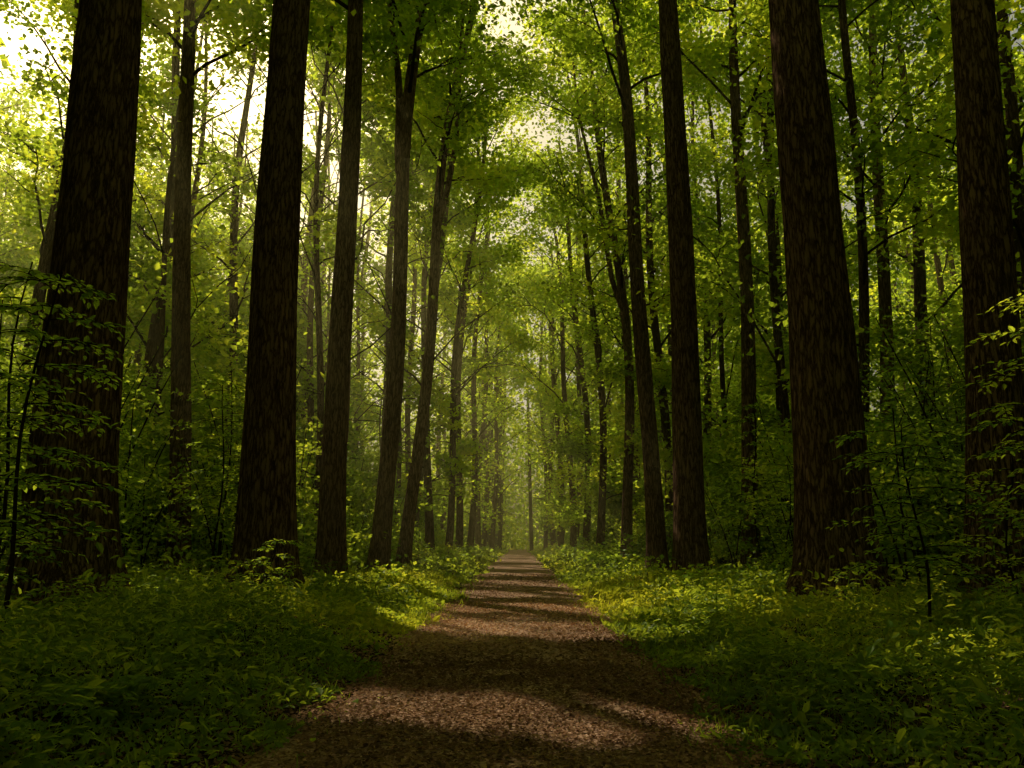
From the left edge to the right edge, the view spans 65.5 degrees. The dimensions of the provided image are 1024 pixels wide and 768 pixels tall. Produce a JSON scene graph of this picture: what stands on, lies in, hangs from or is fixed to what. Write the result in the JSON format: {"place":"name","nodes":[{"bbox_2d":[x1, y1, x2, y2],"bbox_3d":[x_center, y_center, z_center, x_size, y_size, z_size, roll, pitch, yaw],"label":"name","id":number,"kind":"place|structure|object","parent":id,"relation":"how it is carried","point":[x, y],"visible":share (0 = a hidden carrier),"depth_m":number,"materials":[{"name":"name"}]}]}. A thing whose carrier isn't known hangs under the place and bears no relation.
{"place":"outdoors","nodes":[
{"label":"outdoors","id":0,"kind":"place"},
{"bbox_2d":[246,547,749,767],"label":"forest path","id":1,"kind":"structure","parent":0,"point":[518,561],"depth_m":7.51,"materials":[{"name":"brown soil"}]},
{"bbox_2d":[0,541,1023,767],"bbox_3d":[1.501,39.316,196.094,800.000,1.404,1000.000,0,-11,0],"label":"ground","id":2,"kind":"structure","parent":0,"point":[287,712],"depth_m":6.60,"materials":[{"name":"green plant"}]},
{"bbox_2d":[0,0,12,114],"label":"surrounding woodland","id":3,"kind":"object","parent":2,"relation":"on","point":[4,8],"visible":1,"depth_m":41.26,"materials":[{"name":"green plant"}]},
{"bbox_2d":[0,437,86,583],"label":"beech sapling","id":4,"kind":"object","parent":2,"relation":"on","point":[28,556],"visible":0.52,"depth_m":13.04,"materials":[{"name":"green plant"}]},
{"bbox_2d":[0,262,111,563],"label":"beech sapling","id":5,"kind":"object","parent":2,"relation":"on","point":[9,386],"visible":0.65,"depth_m":10.73,"materials":[{"name":"green plant"}]},
{"bbox_2d":[0,315,131,516],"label":"beech sapling","id":6,"kind":"object","parent":2,"relation":"on","point":[34,353],"visible":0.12,"depth_m":19.84,"materials":[{"name":"green plant"}]},
{"bbox_2d":[0,0,141,606],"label":"oak tree","id":7,"kind":"object","parent":2,"relation":"on","point":[91,243],"visible":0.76,"depth_m":17.35,"materials":[{"name":"brown plant"}]},
{"bbox_2d":[0,267,145,632],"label":"beech sapling","id":8,"kind":"object","parent":2,"relation":"on","point":[22,308],"visible":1,"depth_m":8.86,"materials":[{"name":"green plant"}]},
{"bbox_2d":[0,0,236,550],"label":"beech tree","id":9,"kind":"object","parent":2,"relation":"on","point":[47,234],"visible":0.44,"depth_m":35.85,"materials":[{"name":"green plant"}]},
{"bbox_2d":[7,0,261,558],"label":"beech tree","id":10,"kind":"object","parent":2,"relation":"on","point":[152,343],"visible":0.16,"depth_m":40.66,"materials":[{"name":"green plant"}]},
{"bbox_2d":[141,0,196,67],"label":"beech tree","id":11,"kind":"object","parent":2,"relation":"on","point":[153,15],"visible":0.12,"depth_m":32.19,"materials":[{"name":"green plant"}]},
{"bbox_2d":[125,18,255,557],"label":"beech tree","id":12,"kind":"object","parent":2,"relation":"on","point":[200,151],"visible":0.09,"depth_m":48.23,"materials":[{"name":"green plant"}]},
{"bbox_2d":[157,378,244,580],"bbox_3d":[-8.163,2.841,22.914,3.148,6.003,3.367,-8,-14,35],"label":"beech sapling","id":13,"kind":"object","parent":2,"relation":"on","point":[225,487],"visible":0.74,"depth_m":22.99,"materials":[{"name":"green plant"}]},
{"bbox_2d":[63,0,347,573],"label":"beech tree","id":14,"kind":"object","parent":2,"relation":"on","point":[181,318],"visible":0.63,"depth_m":31.80,"materials":[{"name":"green plant"}]},
{"bbox_2d":[180,369,246,577],"bbox_3d":[-9.022,2.935,25.985,2.942,7.069,3.508,7,-13,-30],"label":"beech sapling","id":15,"kind":"object","parent":2,"relation":"on","point":[231,380],"visible":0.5,"depth_m":26.13,"materials":[{"name":"green plant"}]},
{"bbox_2d":[130,4,339,487],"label":"beech tree","id":16,"kind":"object","parent":2,"relation":"on","point":[234,262],"visible":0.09,"depth_m":43.59,"materials":[{"name":"green plant"}]},
{"bbox_2d":[132,18,344,460],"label":"beech tree","id":17,"kind":"object","parent":2,"relation":"on","point":[311,81],"visible":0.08,"depth_m":48.68,"materials":[{"name":"green plant"}]},
{"bbox_2d":[230,536,303,595],"bbox_3d":[-4.509,3.566,14.700,1.463,1.506,1.412,0,-11,0],"label":"beech sapling","id":18,"kind":"object","parent":2,"relation":"on","point":[266,562],"visible":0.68,"depth_m":14.67,"materials":[{"name":"green plant"}]},
{"bbox_2d":[224,0,356,595],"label":"oak tree","id":19,"kind":"object","parent":2,"relation":"on","point":[266,509],"visible":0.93,"depth_m":20.25,"materials":[{"name":"brown plant"}]},
{"bbox_2d":[151,0,453,497],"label":"beech tree","id":20,"kind":"object","parent":2,"relation":"on","point":[378,110],"visible":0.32,"depth_m":37.65,"materials":[{"name":"green plant"}]},
{"bbox_2d":[196,54,419,477],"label":"beech tree","id":21,"kind":"object","parent":2,"relation":"on","point":[304,409],"visible":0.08,"depth_m":54.05,"materials":[{"name":"green plant"}]},
{"bbox_2d":[222,0,417,576],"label":"beech tree","id":22,"kind":"object","parent":2,"relation":"on","point":[331,543],"visible":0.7,"depth_m":27.80,"materials":[{"name":"brown plant"}]},
{"bbox_2d":[227,16,418,556],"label":"beech tree","id":23,"kind":"object","parent":2,"relation":"on","point":[310,383],"visible":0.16,"depth_m":45.12,"materials":[{"name":"green plant"}]},
{"bbox_2d":[301,0,459,452],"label":"beech tree","id":24,"kind":"object","parent":2,"relation":"on","point":[387,185],"visible":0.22,"depth_m":40.70,"materials":[{"name":"green plant"}]},
{"bbox_2d":[307,4,495,517],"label":"beech tree","id":25,"kind":"object","parent":2,"relation":"on","point":[389,272],"visible":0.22,"depth_m":47.33,"materials":[{"name":"green plant"}]},
{"bbox_2d":[333,0,512,570],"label":"beech tree","id":26,"kind":"object","parent":2,"relation":"on","point":[380,548],"visible":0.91,"depth_m":33.27,"materials":[{"name":"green plant"}]},
{"bbox_2d":[353,48,534,541],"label":"beech tree","id":27,"kind":"object","parent":2,"relation":"on","point":[423,289],"visible":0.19,"depth_m":56.50,"materials":[{"name":"green plant"}]},
{"bbox_2d":[354,0,545,557],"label":"beech tree","id":28,"kind":"object","parent":2,"relation":"on","point":[429,516],"visible":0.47,"depth_m":49.14,"materials":[{"name":"green plant"}]},
{"bbox_2d":[334,0,567,566],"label":"beech tree","id":29,"kind":"object","parent":2,"relation":"on","point":[454,97],"visible":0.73,"depth_m":39.50,"materials":[{"name":"green plant"}]},
{"bbox_2d":[2,210,936,550],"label":"distant woodland","id":30,"kind":"object","parent":2,"relation":"on","point":[512,534],"visible":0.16,"depth_m":123.36,"materials":[{"name":"green plant"}]},
{"bbox_2d":[371,0,570,553],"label":"beech tree","id":31,"kind":"object","parent":2,"relation":"on","point":[512,335],"visible":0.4,"depth_m":54.94,"materials":[{"name":"green plant"}]},
{"bbox_2d":[416,136,537,548],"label":"beech tree","id":32,"kind":"object","parent":2,"relation":"on","point":[472,519],"visible":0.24,"depth_m":70.62,"materials":[{"name":"green plant"}]},
{"bbox_2d":[412,95,554,547],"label":"beech tree","id":33,"kind":"object","parent":2,"relation":"on","point":[463,448],"visible":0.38,"depth_m":61.68,"materials":[{"name":"green plant"}]},
{"bbox_2d":[437,234,530,546],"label":"beech tree","id":34,"kind":"object","parent":2,"relation":"on","point":[484,536],"visible":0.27,"depth_m":95.96,"materials":[{"name":"green plant"}]},
{"bbox_2d":[435,231,548,547],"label":"beech tree","id":35,"kind":"object","parent":2,"relation":"on","point":[478,519],"visible":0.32,"depth_m":83.11,"materials":[{"name":"green plant"}]},
{"bbox_2d":[0,588,1022,746],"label":"fern patch","id":36,"kind":"object","parent":2,"relation":"on","point":[137,684],"visible":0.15,"depth_m":6.94,"materials":[{"name":"green plant"}]},
{"bbox_2d":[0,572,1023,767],"bbox_3d":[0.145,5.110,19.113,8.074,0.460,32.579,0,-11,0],"label":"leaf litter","id":37,"kind":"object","parent":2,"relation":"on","point":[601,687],"visible":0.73,"depth_m":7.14,"materials":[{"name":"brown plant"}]},
{"bbox_2d":[0,529,1023,767],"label":"undergrowth","id":38,"kind":"object","parent":2,"relation":"on","point":[413,613],"visible":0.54,"depth_m":8.12,"materials":[{"name":"green plant"}]},
{"bbox_2d":[0,0,1023,564],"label":"background woodland","id":39,"kind":"object","parent":2,"relation":"on","point":[150,140],"visible":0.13,"depth_m":50.62,"materials":[{"name":"green plant"}]},
{"bbox_2d":[0,272,1023,598],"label":"understory shrubs","id":40,"kind":"object","parent":2,"relation":"on","point":[360,534],"visible":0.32,"depth_m":27.06,"materials":[{"name":"green plant"}]},
{"bbox_2d":[497,259,586,546],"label":"beech tree","id":41,"kind":"object","parent":2,"relation":"on","point":[553,532],"visible":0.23,"depth_m":94.75,"materials":[{"name":"green plant"}]},
{"bbox_2d":[504,215,610,549],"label":"beech tree","id":42,"kind":"object","parent":2,"relation":"on","point":[557,433],"visible":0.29,"depth_m":82.28,"materials":[{"name":"green plant"}]},
{"bbox_2d":[487,171,632,548],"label":"beech tree","id":43,"kind":"object","parent":2,"relation":"on","point":[562,355],"visible":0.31,"depth_m":70.89,"materials":[{"name":"green plant"}]},
{"bbox_2d":[477,99,666,548],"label":"beech tree","id":44,"kind":"object","parent":2,"relation":"on","point":[568,453],"visible":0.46,"depth_m":60.83,"materials":[{"name":"green plant"}]},
{"bbox_2d":[496,14,671,550],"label":"beech tree","id":45,"kind":"object","parent":2,"relation":"on","point":[603,477],"visible":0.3,"depth_m":52.84,"materials":[{"name":"green plant"}]},
{"bbox_2d":[483,0,724,560],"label":"beech tree","id":46,"kind":"object","parent":2,"relation":"on","point":[619,288],"visible":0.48,"depth_m":44.37,"materials":[{"name":"green plant"}]},
{"bbox_2d":[487,0,754,572],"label":"beech tree","id":47,"kind":"object","parent":2,"relation":"on","point":[628,123],"visible":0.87,"depth_m":35.08,"materials":[{"name":"green plant"}]},
{"bbox_2d":[525,23,717,551],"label":"beech tree","id":48,"kind":"object","parent":2,"relation":"on","point":[615,504],"visible":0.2,"depth_m":55.35,"materials":[{"name":"green plant"}]},
{"bbox_2d":[532,0,766,553],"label":"beech tree","id":49,"kind":"object","parent":2,"relation":"on","point":[661,371],"visible":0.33,"depth_m":44.80,"materials":[{"name":"green plant"}]},
{"bbox_2d":[594,37,784,542],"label":"beech tree","id":50,"kind":"object","parent":2,"relation":"on","point":[709,397],"visible":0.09,"depth_m":50.90,"materials":[{"name":"green plant"}]},
{"bbox_2d":[659,0,740,574],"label":"beech tree","id":51,"kind":"object","parent":2,"relation":"on","point":[690,543],"visible":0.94,"depth_m":26.55,"materials":[{"name":"brown plant"}]},
{"bbox_2d":[558,0,881,567],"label":"beech tree","id":52,"kind":"object","parent":2,"relation":"on","point":[648,24],"visible":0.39,"depth_m":36.23,"materials":[{"name":"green plant"}]},
{"bbox_2d":[707,402,793,568],"bbox_3d":[8.171,3.574,26.812,3.522,6.071,2.832,0,-11,0],"label":"beech sapling","id":53,"kind":"object","parent":2,"relation":"on","point":[754,414],"visible":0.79,"depth_m":26.93,"materials":[{"name":"green plant"}]},
{"bbox_2d":[742,463,793,563],"bbox_3d":[7.559,3.843,21.587,2.637,3.481,2.303,-6,-12,27],"label":"beech sapling","id":54,"kind":"object","parent":2,"relation":"on","point":[766,517],"visible":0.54,"depth_m":21.96,"materials":[{"name":"green plant"}]},
{"bbox_2d":[638,0,929,523],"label":"beech tree","id":55,"kind":"object","parent":2,"relation":"on","point":[771,378],"visible":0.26,"depth_m":41.27,"materials":[{"name":"green plant"}]},
{"bbox_2d":[699,0,917,419],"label":"beech tree","id":56,"kind":"object","parent":2,"relation":"on","point":[717,325],"visible":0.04,"depth_m":46.58,"materials":[{"name":"green plant"}]},
{"bbox_2d":[768,0,901,602],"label":"oak tree","id":57,"kind":"object","parent":2,"relation":"on","point":[826,397],"visible":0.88,"depth_m":17.99,"materials":[{"name":"brown plant"}]},
{"bbox_2d":[778,358,908,524],"bbox_3d":[9.145,2.347,22.218,3.339,6.603,3.625,0,-11,0],"label":"beech sapling","id":58,"kind":"object","parent":2,"relation":"on","point":[866,413],"visible":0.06,"depth_m":21.67,"materials":[{"name":"green plant"}]},
{"bbox_2d":[686,0,1023,561],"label":"beech tree","id":59,"kind":"object","parent":2,"relation":"on","point":[871,42],"visible":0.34,"depth_m":37.32,"materials":[{"name":"green plant"}]},
{"bbox_2d":[699,0,1023,511],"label":"beech tree","id":60,"kind":"object","parent":2,"relation":"on","point":[859,151],"visible":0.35,"depth_m":30.02,"materials":[{"name":"green plant"}]},
{"bbox_2d":[785,0,1023,553],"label":"beech tree","id":61,"kind":"object","parent":2,"relation":"on","point":[919,277],"visible":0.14,"depth_m":42.03,"materials":[{"name":"green plant"}]},
{"bbox_2d":[825,418,1015,621],"bbox_3d":[5.359,2.006,10.563,2.188,2.923,2.547,-5,-12,24],"label":"beech sapling","id":62,"kind":"object","parent":2,"relation":"on","point":[925,560],"visible":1,"depth_m":10.39,"materials":[{"name":"green plant"}]},
{"bbox_2d":[830,0,1023,367],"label":"beech tree","id":63,"kind":"object","parent":2,"relation":"on","point":[1012,97],"visible":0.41,"depth_m":32.72,"materials":[{"name":"green plant"}]},
{"bbox_2d":[923,350,964,522],"bbox_3d":[13.214,2.047,22.065,3.212,7.004,3.217,8,-14,-35],"label":"beech sapling","id":64,"kind":"object","parent":2,"relation":"on","point":[956,428],"visible":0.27,"depth_m":22.63,"materials":[{"name":"green plant"}]},
{"bbox_2d":[916,440,1023,602],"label":"beech sapling","id":65,"kind":"object","parent":2,"relation":"on","point":[1008,559],"visible":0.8,"depth_m":12.83,"materials":[{"name":"green plant"}]},
{"bbox_2d":[950,0,1023,598],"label":"oak tree","id":66,"kind":"object","parent":2,"relation":"on","point":[988,262],"visible":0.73,"depth_m":17.82,"materials":[{"name":"brown plant"}]},
{"bbox_2d":[952,290,1023,532],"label":"beech sapling","id":67,"kind":"object","parent":2,"relation":"on","point":[1009,406],"visible":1,"depth_m":10.59,"materials":[{"name":"green plant"}]},
{"bbox_2d":[0,0,1023,541],"label":"sky","id":68,"kind":"structure","parent":0,"point":[12,48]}
]}

